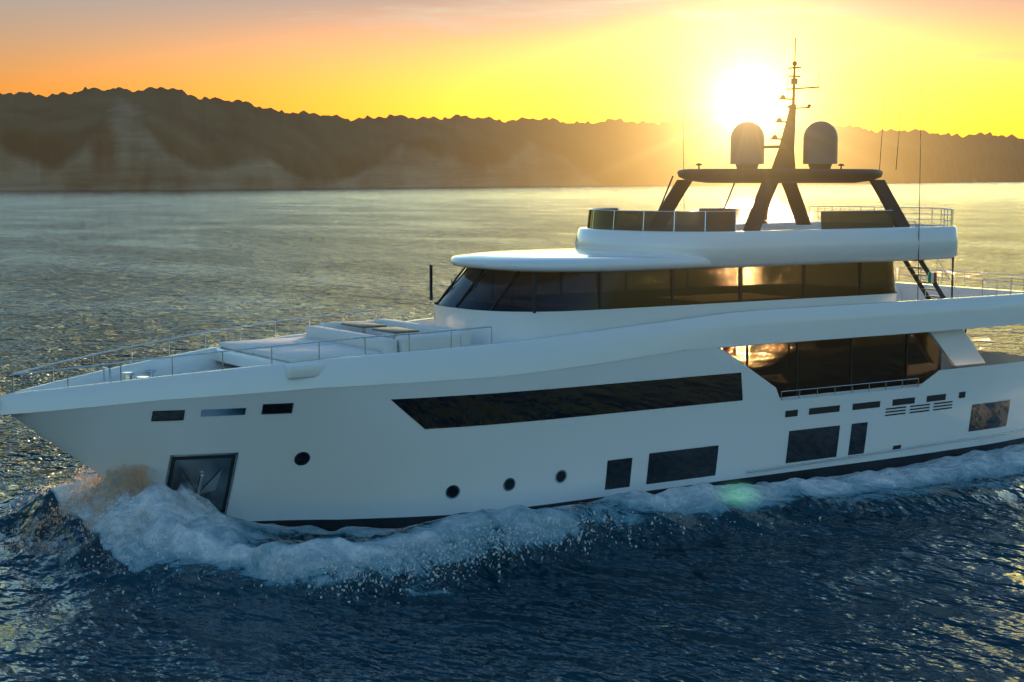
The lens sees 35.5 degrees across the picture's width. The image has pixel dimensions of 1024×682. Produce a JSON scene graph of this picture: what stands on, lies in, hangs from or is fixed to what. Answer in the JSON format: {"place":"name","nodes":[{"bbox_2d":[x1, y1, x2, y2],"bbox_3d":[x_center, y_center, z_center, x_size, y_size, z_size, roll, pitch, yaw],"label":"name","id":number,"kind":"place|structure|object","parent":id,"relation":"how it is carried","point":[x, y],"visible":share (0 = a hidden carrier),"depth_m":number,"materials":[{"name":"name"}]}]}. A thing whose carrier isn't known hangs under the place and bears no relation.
{"place":"outdoors","nodes":[
{"label":"outdoors","id":0,"kind":"place"},
{"bbox_2d":[0,182,1023,681],"bbox_3d":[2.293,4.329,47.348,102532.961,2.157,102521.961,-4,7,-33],"label":"sea","id":1,"kind":"structure","parent":0,"point":[912,572],"depth_m":42.57,"materials":[{"name":"blue liquid"}]},
{"bbox_2d":[0,463,820,613],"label":"bow spray","id":2,"kind":"object","parent":1,"relation":"on","point":[136,487],"visible":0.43,"depth_m":41.79,"materials":[{"name":"white liquid"}]},
{"bbox_2d":[0,38,1023,530],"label":"yacht","id":3,"kind":"object","parent":1,"relation":"on","point":[618,350],"visible":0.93,"depth_m":49.14,"materials":[{"name":"white painted fiberglass"},{"name":"dark glass"},{"name":"metal"}]},
{"bbox_2d":[0,87,1023,189],"bbox_3d":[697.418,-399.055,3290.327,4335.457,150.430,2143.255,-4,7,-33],"label":"coast","id":4,"kind":"structure","parent":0,"point":[148,138],"depth_m":1724.02},
{"bbox_2d":[0,0,1023,138],"label":"sky","id":5,"kind":"structure","parent":0,"point":[722,62],"materials":[{"name":"yellow"}]}
]}

